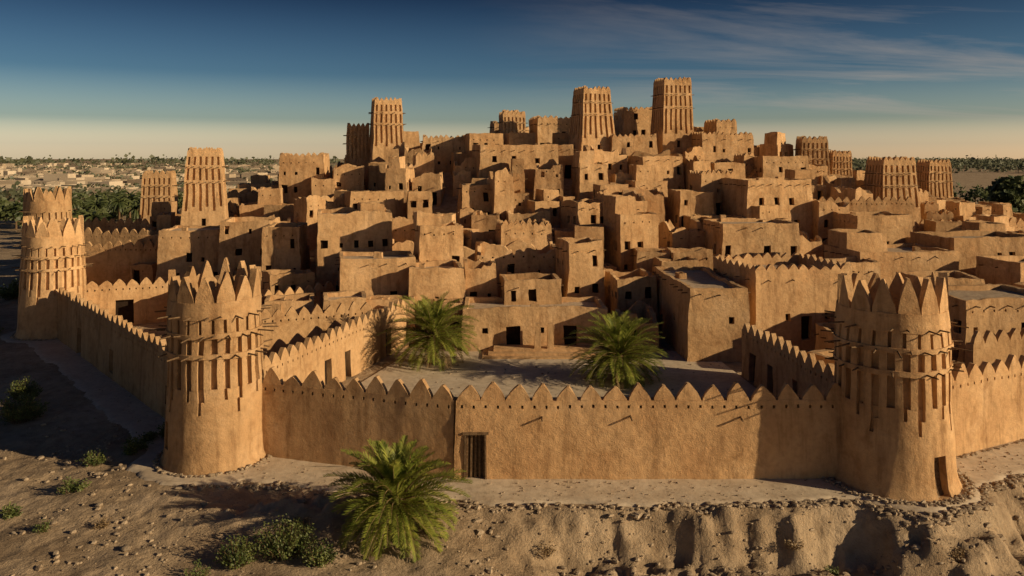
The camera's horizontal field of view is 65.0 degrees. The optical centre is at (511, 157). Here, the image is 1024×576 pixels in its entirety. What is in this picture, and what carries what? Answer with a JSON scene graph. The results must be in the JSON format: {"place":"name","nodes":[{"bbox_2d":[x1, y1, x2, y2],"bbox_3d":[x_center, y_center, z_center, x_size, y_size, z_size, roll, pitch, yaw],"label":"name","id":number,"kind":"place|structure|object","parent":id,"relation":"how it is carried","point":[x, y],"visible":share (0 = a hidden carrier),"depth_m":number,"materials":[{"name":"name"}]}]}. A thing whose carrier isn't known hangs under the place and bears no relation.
{"place":"outdoors","nodes":[
{"label":"outdoors","id":0,"kind":"place"},
{"bbox_2d":[252,351,755,466],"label":"courtyard pavement","id":1,"kind":"structure","parent":0,"point":[532,378],"depth_m":61.52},
{"bbox_2d":[0,159,1023,575],"bbox_3d":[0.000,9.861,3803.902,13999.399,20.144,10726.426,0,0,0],"label":"ground","id":2,"kind":"structure","parent":0,"point":[858,533],"depth_m":37.75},
{"bbox_2d":[0,391,49,424],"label":"green shrub","id":3,"kind":"object","parent":2,"relation":"on","point":[10,412],"visible":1,"depth_m":52.17,"materials":[{"name":"green plant"}]},
{"bbox_2d":[15,185,77,246],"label":"corner tower","id":4,"kind":"structure","parent":2,"relation":"on","point":[46,205],"depth_m":102.92,"materials":[{"name":"paint"}]},
{"bbox_2d":[11,215,95,339],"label":"corner tower","id":5,"kind":"structure","parent":2,"relation":"on","point":[53,255],"depth_m":74.64,"materials":[{"name":"paint"}]},
{"bbox_2d":[57,287,166,418],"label":"perimeter wall","id":6,"kind":"structure","parent":2,"relation":"on","point":[122,352],"depth_m":59.94,"materials":[{"name":"paint"}]},
{"bbox_2d":[85,239,157,286],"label":"courtyard wall","id":7,"kind":"structure","parent":2,"relation":"on","point":[111,264],"depth_m":97.09,"materials":[{"name":"paint"}]},
{"bbox_2d":[84,227,161,245],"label":"courtyard wall","id":8,"kind":"structure","parent":2,"relation":"on","point":[97,235],"depth_m":103.75,"materials":[{"name":"paint"}]},
{"bbox_2d":[84,217,177,232],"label":"courtyard wall","id":9,"kind":"structure","parent":2,"relation":"on","point":[105,225],"depth_m":111.60,"materials":[{"name":"paint"}]},
{"bbox_2d":[0,163,279,196],"bbox_3d":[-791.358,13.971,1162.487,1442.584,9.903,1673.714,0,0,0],"label":"distant town","id":10,"kind":"object","parent":2,"relation":"on","point":[60,178],"visible":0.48,"depth_m":547.15,"materials":[{"name":"paint"}]},
{"bbox_2d":[129,235,158,283],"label":"mudbrick house","id":11,"kind":"structure","parent":2,"relation":"on","point":[139,273],"depth_m":96.06,"materials":[{"name":"paint"}]},
{"bbox_2d":[138,170,179,222],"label":"mudbrick tower","id":12,"kind":"structure","parent":2,"relation":"on","point":[157,186],"depth_m":116.07,"materials":[{"name":"paint"}]},
{"bbox_2d":[86,272,261,324],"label":"courtyard wall","id":13,"kind":"structure","parent":2,"relation":"on","point":[133,301],"depth_m":81.40,"materials":[{"name":"paint"}]},
{"bbox_2d":[156,225,219,282],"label":"mudbrick house","id":14,"kind":"structure","parent":2,"relation":"on","point":[180,248],"depth_m":93.31,"materials":[{"name":"paint"}]},
{"bbox_2d":[181,147,229,225],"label":"mudbrick tower","id":15,"kind":"structure","parent":2,"relation":"on","point":[205,201],"depth_m":102.84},
{"bbox_2d":[149,258,279,475],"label":"corner tower","id":16,"kind":"structure","parent":2,"relation":"on","point":[214,355],"depth_m":43.16,"materials":[{"name":"paint"}]},
{"bbox_2d":[213,532,260,569],"bbox_3d":[-11.677,16.730,34.199,1.760,1.299,1.689,0,0,39],"label":"green shrub","id":17,"kind":"object","parent":2,"relation":"on","point":[238,555],"visible":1,"depth_m":34.03,"materials":[{"name":"green plant"}]},
{"bbox_2d":[218,216,280,271],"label":"mudbrick house","id":18,"kind":"structure","parent":2,"relation":"on","point":[240,238],"depth_m":92.20,"materials":[{"name":"paint"}]},
{"bbox_2d":[239,187,284,216],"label":"mudbrick house","id":19,"kind":"structure","parent":2,"relation":"on","point":[273,196],"depth_m":108.25,"materials":[{"name":"paint"}]},
{"bbox_2d":[261,222,309,272],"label":"mudbrick house","id":20,"kind":"structure","parent":2,"relation":"on","point":[285,245],"depth_m":86.45,"materials":[{"name":"paint"}]},
{"bbox_2d":[251,514,319,560],"bbox_3d":[-9.890,16.456,34.991,2.965,1.719,2.496,0,0,0],"label":"green shrub","id":21,"kind":"object","parent":2,"relation":"on","point":[291,541],"visible":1,"depth_m":34.73,"materials":[{"name":"green plant"}]},
{"bbox_2d":[265,293,313,314],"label":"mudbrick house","id":22,"kind":"structure","parent":2,"relation":"on","point":[296,301],"depth_m":71.15,"materials":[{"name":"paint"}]},
{"bbox_2d":[261,269,318,305],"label":"mudbrick house","id":23,"kind":"structure","parent":2,"relation":"on","point":[273,281],"depth_m":79.06,"materials":[{"name":"paint"}]},
{"bbox_2d":[279,152,329,203],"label":"mudbrick house","id":24,"kind":"structure","parent":2,"relation":"on","point":[297,172],"depth_m":112.25,"materials":[{"name":"paint"}]},
{"bbox_2d":[262,301,371,357],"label":"courtyard wall","id":25,"kind":"structure","parent":2,"relation":"on","point":[300,326],"depth_m":66.50,"materials":[{"name":"paint"}]},
{"bbox_2d":[298,538,338,567],"bbox_3d":[-8.196,16.818,34.153,1.709,1.041,1.411,0,0,0],"label":"green shrub","id":26,"kind":"object","parent":2,"relation":"on","point":[319,554],"visible":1,"depth_m":34.02,"materials":[{"name":"green plant"}]},
{"bbox_2d":[293,193,344,250],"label":"mudbrick house","id":27,"kind":"structure","parent":2,"relation":"on","point":[306,208],"depth_m":100.95,"materials":[{"name":"paint"}]},
{"bbox_2d":[263,299,406,384],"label":"courtyard wall","id":28,"kind":"structure","parent":2,"relation":"on","point":[349,348],"depth_m":60.78,"materials":[{"name":"paint"}]},
{"bbox_2d":[321,292,365,311],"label":"mudbrick house","id":29,"kind":"structure","parent":2,"relation":"on","point":[335,300],"depth_m":70.35,"materials":[{"name":"paint"}]},
{"bbox_2d":[333,164,366,191],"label":"mudbrick house","id":30,"kind":"structure","parent":2,"relation":"on","point":[347,176],"depth_m":111.63,"materials":[{"name":"paint"}]},
{"bbox_2d":[316,201,392,292],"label":"mudbrick house","id":31,"kind":"structure","parent":2,"relation":"on","point":[366,226],"depth_m":85.28,"materials":[{"name":"paint"}]},
{"bbox_2d":[342,123,369,169],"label":"mudbrick tower","id":32,"kind":"structure","parent":2,"relation":"on","point":[358,146],"depth_m":125.32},
{"bbox_2d":[260,367,456,477],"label":"perimeter wall","id":33,"kind":"structure","parent":2,"relation":"on","point":[313,417],"depth_m":43.70,"materials":[{"name":"paint"}]},
{"bbox_2d":[344,191,403,217],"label":"mudbrick house","id":34,"kind":"structure","parent":2,"relation":"on","point":[393,202],"depth_m":102.38,"materials":[{"name":"paint"}]},
{"bbox_2d":[335,251,418,297],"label":"mudbrick house","id":35,"kind":"structure","parent":2,"relation":"on","point":[368,273],"depth_m":76.33,"materials":[{"name":"paint"}]},
{"bbox_2d":[369,97,405,162],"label":"mudbrick tower","id":36,"kind":"structure","parent":2,"relation":"on","point":[386,124],"depth_m":122.92,"materials":[{"name":"paint"}]},
{"bbox_2d":[366,294,416,346],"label":"mudbrick house","id":37,"kind":"structure","parent":2,"relation":"on","point":[377,301],"depth_m":72.62,"materials":[{"name":"brick"}]},
{"bbox_2d":[323,434,473,561],"bbox_3d":[-5.197,15.486,36.577,6.915,4.899,7.065,0,0,0],"label":"date palm","id":38,"kind":"object","parent":2,"relation":"on","point":[385,514],"visible":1,"depth_m":35.81,"materials":[{"name":"green plant"}]},
{"bbox_2d":[385,156,413,213],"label":"mudbrick house","id":39,"kind":"structure","parent":2,"relation":"on","point":[399,175],"depth_m":107.06,"materials":[{"name":"paint"}]},
{"bbox_2d":[391,217,414,243],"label":"mudbrick house","id":40,"kind":"structure","parent":2,"relation":"on","point":[402,229],"depth_m":95.86,"materials":[{"name":"paint"}]},
{"bbox_2d":[406,190,432,219],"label":"mudbrick house","id":41,"kind":"structure","parent":2,"relation":"on","point":[422,200],"depth_m":101.19,"materials":[{"name":"paint"}]},
{"bbox_2d":[410,172,444,205],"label":"mudbrick house","id":42,"kind":"structure","parent":2,"relation":"on","point":[433,183],"depth_m":108.20,"materials":[{"name":"paint"}]},
{"bbox_2d":[377,291,479,371],"bbox_3d":[-6.611,14.231,65.503,7.887,6.321,8.288,0,0,21],"label":"date palm","id":43,"kind":"object","parent":2,"relation":"on","point":[433,324],"visible":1,"depth_m":64.56,"materials":[{"name":"green plant"}]},
{"bbox_2d":[408,260,464,335],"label":"mudbrick house","id":44,"kind":"structure","parent":2,"relation":"on","point":[433,279],"depth_m":75.37,"materials":[{"name":"paint"}]},
{"bbox_2d":[413,211,466,265],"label":"mudbrick house","id":45,"kind":"structure","parent":2,"relation":"on","point":[435,239],"depth_m":81.13,"materials":[{"name":"paint"}]},
{"bbox_2d":[421,134,463,173],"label":"mudbrick house","id":46,"kind":"structure","parent":2,"relation":"on","point":[446,146],"depth_m":121.18,"materials":[{"name":"paint"}]},
{"bbox_2d":[452,157,475,195],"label":"mudbrick house","id":47,"kind":"structure","parent":2,"relation":"on","point":[465,172],"depth_m":111.86,"materials":[{"name":"paint"}]},
{"bbox_2d":[456,183,489,227],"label":"mudbrick house","id":48,"kind":"structure","parent":2,"relation":"on","point":[472,198],"depth_m":101.21,"materials":[{"name":"paint"}]},
{"bbox_2d":[451,133,502,175],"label":"mudbrick house","id":49,"kind":"structure","parent":2,"relation":"on","point":[471,139],"depth_m":118.33,"materials":[{"name":"paint"}]},
{"bbox_2d":[463,257,498,296],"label":"mudbrick house","id":50,"kind":"structure","parent":2,"relation":"on","point":[480,278],"depth_m":77.36,"materials":[{"name":"paint"}]},
{"bbox_2d":[486,167,515,220],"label":"mudbrick house","id":51,"kind":"structure","parent":2,"relation":"on","point":[502,190],"depth_m":100.44,"materials":[{"name":"paint"}]},
{"bbox_2d":[0,152,1023,204],"bbox_3d":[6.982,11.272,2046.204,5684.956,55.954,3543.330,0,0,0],"label":"distant trees","id":52,"kind":"object","parent":2,"relation":"on","point":[990,164],"visible":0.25,"depth_m":1185.14,"materials":[{"name":"green plant"}]},
{"bbox_2d":[0,175,1023,229],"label":"tree grove","id":53,"kind":"object","parent":2,"relation":"on","point":[121,204],"visible":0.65,"depth_m":195.12,"materials":[{"name":"green plant"}]},
{"bbox_2d":[497,111,526,133],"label":"mudbrick tower","id":54,"kind":"structure","parent":2,"relation":"on","point":[513,122],"depth_m":127.32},
{"bbox_2d":[1,356,1023,575],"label":"rubble stones","id":55,"kind":"object","parent":2,"relation":"on","point":[480,532],"visible":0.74,"depth_m":37.57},
{"bbox_2d":[471,144,559,189],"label":"mudbrick house","id":56,"kind":"structure","parent":2,"relation":"on","point":[491,158],"depth_m":110.38,"materials":[{"name":"paint"}]},
{"bbox_2d":[474,240,556,297],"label":"mudbrick house","id":57,"kind":"structure","parent":2,"relation":"on","point":[515,257],"depth_m":83.38,"materials":[{"name":"paint"}]},
{"bbox_2d":[511,158,527,213],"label":"mudbrick house","id":58,"kind":"structure","parent":2,"relation":"on","point":[517,169],"depth_m":104.25,"materials":[{"name":"paint"}]},
{"bbox_2d":[495,219,553,248],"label":"mudbrick house","id":59,"kind":"structure","parent":2,"relation":"on","point":[536,234],"depth_m":89.22,"materials":[{"name":"paint"}]},
{"bbox_2d":[497,272,563,304],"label":"mudbrick house","id":60,"kind":"structure","parent":2,"relation":"on","point":[528,288],"depth_m":74.80,"materials":[{"name":"paint"}]},
{"bbox_2d":[462,295,606,350],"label":"mudbrick house","id":61,"kind":"structure","parent":2,"relation":"on","point":[499,323],"depth_m":70.17,"materials":[{"name":"paint"}]},
{"bbox_2d":[482,323,606,358],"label":"courtyard steps","id":62,"kind":"structure","parent":2,"relation":"on","point":[538,350],"depth_m":68.40,"materials":[{"name":"paint"}]},
{"bbox_2d":[534,163,564,196],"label":"mudbrick house","id":63,"kind":"structure","parent":2,"relation":"on","point":[547,176],"depth_m":106.17,"materials":[{"name":"paint"}]},
{"bbox_2d":[529,115,570,144],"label":"mudbrick house","id":64,"kind":"structure","parent":2,"relation":"on","point":[544,128],"depth_m":128.03,"materials":[{"name":"paint"}]},
{"bbox_2d":[526,188,575,226],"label":"mudbrick house","id":65,"kind":"structure","parent":2,"relation":"on","point":[550,200],"depth_m":100.98,"materials":[{"name":"paint"}]},
{"bbox_2d":[555,236,605,305],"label":"mudbrick house","id":66,"kind":"structure","parent":2,"relation":"on","point":[581,274],"depth_m":78.43,"materials":[{"name":"paint"}]},
{"bbox_2d":[560,198,602,227],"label":"mudbrick house","id":67,"kind":"structure","parent":2,"relation":"on","point":[573,213],"depth_m":95.47,"materials":[{"name":"paint"}]},
{"bbox_2d":[568,85,615,151],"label":"mudbrick tower","id":68,"kind":"structure","parent":2,"relation":"on","point":[592,120],"depth_m":117.90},
{"bbox_2d":[572,151,611,199],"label":"mudbrick house","id":69,"kind":"structure","parent":2,"relation":"on","point":[588,172],"depth_m":105.47,"materials":[{"name":"paint"}]},
{"bbox_2d":[582,145,630,183],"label":"mudbrick house","id":70,"kind":"structure","parent":2,"relation":"on","point":[614,160],"depth_m":108.80,"materials":[{"name":"paint"}]},
{"bbox_2d":[562,311,668,388],"bbox_3d":[7.845,14.641,60.435,8.349,6.272,8.516,0,0,0],"label":"date palm","id":71,"kind":"object","parent":2,"relation":"on","point":[618,356],"visible":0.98,"depth_m":59.62,"materials":[{"name":"green plant"}]},
{"bbox_2d":[603,195,658,271],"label":"mudbrick house","id":72,"kind":"structure","parent":2,"relation":"on","point":[628,229],"depth_m":89.19,"materials":[{"name":"paint"}]},
{"bbox_2d":[605,267,658,322],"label":"mudbrick house","id":73,"kind":"structure","parent":2,"relation":"on","point":[624,291],"depth_m":76.33,"materials":[{"name":"paint"}]},
{"bbox_2d":[613,106,651,136],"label":"mudbrick house","id":74,"kind":"structure","parent":2,"relation":"on","point":[635,121],"depth_m":130.45,"materials":[{"name":"paint"}]},
{"bbox_2d":[613,300,658,351],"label":"mudbrick house","id":75,"kind":"structure","parent":2,"relation":"on","point":[638,309],"depth_m":70.41,"materials":[{"name":"paint"}]},
{"bbox_2d":[623,187,664,224],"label":"mudbrick house","id":76,"kind":"structure","parent":2,"relation":"on","point":[655,199],"depth_m":99.76,"materials":[{"name":"paint"}]},
{"bbox_2d":[624,164,666,212],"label":"mudbrick house","id":77,"kind":"structure","parent":2,"relation":"on","point":[643,176],"depth_m":105.45,"materials":[{"name":"paint"}]},
{"bbox_2d":[455,381,841,479],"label":"perimeter wall","id":78,"kind":"structure","parent":2,"relation":"on","point":[614,432],"depth_m":41.95,"materials":[{"name":"paint"}]},
{"bbox_2d":[631,247,669,274],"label":"mudbrick house","id":79,"kind":"structure","parent":2,"relation":"on","point":[643,258],"depth_m":85.21,"materials":[{"name":"paint"}]},
{"bbox_2d":[628,155,684,189],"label":"mudbrick house","id":80,"kind":"structure","parent":2,"relation":"on","point":[669,170],"depth_m":108.15,"materials":[{"name":"paint"}]},
{"bbox_2d":[649,77,693,153],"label":"mudbrick tower","id":81,"kind":"structure","parent":2,"relation":"on","point":[672,123],"depth_m":122.76,"materials":[{"name":"paint"}]},
{"bbox_2d":[659,218,704,248],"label":"mudbrick house","id":82,"kind":"structure","parent":2,"relation":"on","point":[691,237],"depth_m":92.92,"materials":[{"name":"paint"}]},
{"bbox_2d":[665,189,713,227],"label":"mudbrick house","id":83,"kind":"structure","parent":2,"relation":"on","point":[684,208],"depth_m":99.90,"materials":[{"name":"paint"}]},
{"bbox_2d":[667,247,713,269],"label":"mudbrick house","id":84,"kind":"structure","parent":2,"relation":"on","point":[704,257],"depth_m":83.76,"materials":[{"name":"paint"}]},
{"bbox_2d":[652,266,748,362],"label":"mudbrick house","id":85,"kind":"structure","parent":2,"relation":"on","point":[703,314],"depth_m":66.36,"materials":[{"name":"paint"}]},
{"bbox_2d":[688,170,736,215],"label":"mudbrick house","id":86,"kind":"structure","parent":2,"relation":"on","point":[705,180],"depth_m":103.93,"materials":[{"name":"paint"}]},
{"bbox_2d":[691,118,754,163],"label":"mudbrick house","id":87,"kind":"structure","parent":2,"relation":"on","point":[718,141],"depth_m":120.64,"materials":[{"name":"paint"}]},
{"bbox_2d":[702,218,799,257],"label":"mudbrick house","id":88,"kind":"structure","parent":2,"relation":"on","point":[732,237],"depth_m":88.24,"materials":[{"name":"paint"}]},
{"bbox_2d":[720,177,813,239],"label":"mudbrick house","id":89,"kind":"structure","parent":2,"relation":"on","point":[792,199],"depth_m":98.89,"materials":[{"name":"paint"}]},
{"bbox_2d":[760,132,793,156],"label":"mudbrick house","id":90,"kind":"structure","parent":2,"relation":"on","point":[774,145],"depth_m":124.87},
{"bbox_2d":[752,155,807,177],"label":"mudbrick house","id":91,"kind":"structure","parent":2,"relation":"on","point":[771,166],"depth_m":114.13,"materials":[{"name":"paint"}]},
{"bbox_2d":[712,252,852,350],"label":"mudbrick house","id":92,"kind":"structure","parent":2,"relation":"on","point":[792,297],"depth_m":70.28,"materials":[{"name":"paint"}]},
{"bbox_2d":[741,323,833,396],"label":"courtyard wall","id":93,"kind":"structure","parent":2,"relation":"on","point":[771,363],"depth_m":55.76,"materials":[{"name":"paint"}]},
{"bbox_2d":[784,169,825,200],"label":"mudbrick house","id":94,"kind":"structure","parent":2,"relation":"on","point":[819,191],"depth_m":106.49,"materials":[{"name":"paint"}]},
{"bbox_2d":[811,200,849,243],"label":"mudbrick house","id":95,"kind":"structure","parent":2,"relation":"on","point":[822,217],"depth_m":97.65,"materials":[{"name":"paint"}]},
{"bbox_2d":[829,150,853,176],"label":"mudbrick tower","id":96,"kind":"structure","parent":2,"relation":"on","point":[840,162],"depth_m":126.53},
{"bbox_2d":[824,256,880,286],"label":"mudbrick house","id":97,"kind":"structure","parent":2,"relation":"on","point":[866,269],"depth_m":75.59,"materials":[{"name":"paint"}]},
{"bbox_2d":[813,196,914,231],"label":"courtyard wall","id":98,"kind":"structure","parent":2,"relation":"on","point":[901,204],"depth_m":99.66,"materials":[{"name":"paint"}]},
{"bbox_2d":[832,210,912,244],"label":"mudbrick house","id":99,"kind":"structure","parent":2,"relation":"on","point":[897,228],"depth_m":92.48,"materials":[{"name":"paint"}]},
{"bbox_2d":[822,229,959,290],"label":"mudbrick house","id":100,"kind":"structure","parent":2,"relation":"on","point":[862,244],"depth_m":79.33,"materials":[{"name":"paint"}]},
{"bbox_2d":[862,156,921,224],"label":"mudbrick tower","id":101,"kind":"structure","parent":2,"relation":"on","point":[890,177],"depth_m":102.92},
{"bbox_2d":[820,271,971,501],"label":"corner tower","id":102,"kind":"structure","parent":2,"relation":"on","point":[894,367],"depth_m":40.04,"materials":[{"name":"paint"}]},
{"bbox_2d":[916,159,954,197],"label":"mudbrick tower","id":103,"kind":"structure","parent":2,"relation":"on","point":[934,177],"depth_m":123.29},
{"bbox_2d":[896,270,985,286],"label":"mudbrick house","id":104,"kind":"structure","parent":2,"relation":"on","point":[956,277],"depth_m":71.29,"materials":[{"name":"paint"}]},
{"bbox_2d":[910,230,1023,276],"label":"mudbrick house","id":105,"kind":"structure","parent":2,"relation":"on","point":[969,245],"depth_m":82.34,"materials":[{"name":"paint"}]},
{"bbox_2d":[912,283,1023,365],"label":"mudbrick house","id":106,"kind":"structure","parent":2,"relation":"on","point":[982,308],"depth_m":61.70,"materials":[{"name":"paint"}]},
{"bbox_2d":[953,353,1023,455],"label":"perimeter wall","id":107,"kind":"structure","parent":2,"relation":"on","point":[988,405],"depth_m":46.44,"materials":[{"name":"paint"}]},
{"bbox_2d":[965,327,1023,368],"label":"courtyard wall","id":108,"kind":"structure","parent":2,"relation":"on","point":[989,346],"depth_m":58.39,"materials":[{"name":"paint"}]},
{"bbox_2d":[976,254,1023,285],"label":"mudbrick house","id":109,"kind":"structure","parent":2,"relation":"on","point":[1008,270],"depth_m":75.98,"materials":[{"name":"paint"}]},
{"bbox_2d":[0,331,1023,513],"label":"dirt path","id":110,"kind":"structure","parent":0,"point":[89,379],"depth_m":41.62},
{"bbox_2d":[10,332,1023,525],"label":"stone edging","id":111,"kind":"object","parent":110,"relation":"on","point":[985,488],"visible":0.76,"depth_m":39.02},
{"bbox_2d":[0,0,1023,158],"label":"sky","id":112,"kind":"structure","parent":0,"point":[87,79],"materials":[{"name":"blue"}]},
{"bbox_2d":[610,134,657,156],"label":"mudbrick house","id":113,"kind":"structure","parent":0,"point":[631,144],"depth_m":117.15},
{"bbox_2d":[794,136,832,174],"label":"mudbrick tower","id":114,"kind":"structure","parent":0,"point":[814,149],"depth_m":123.13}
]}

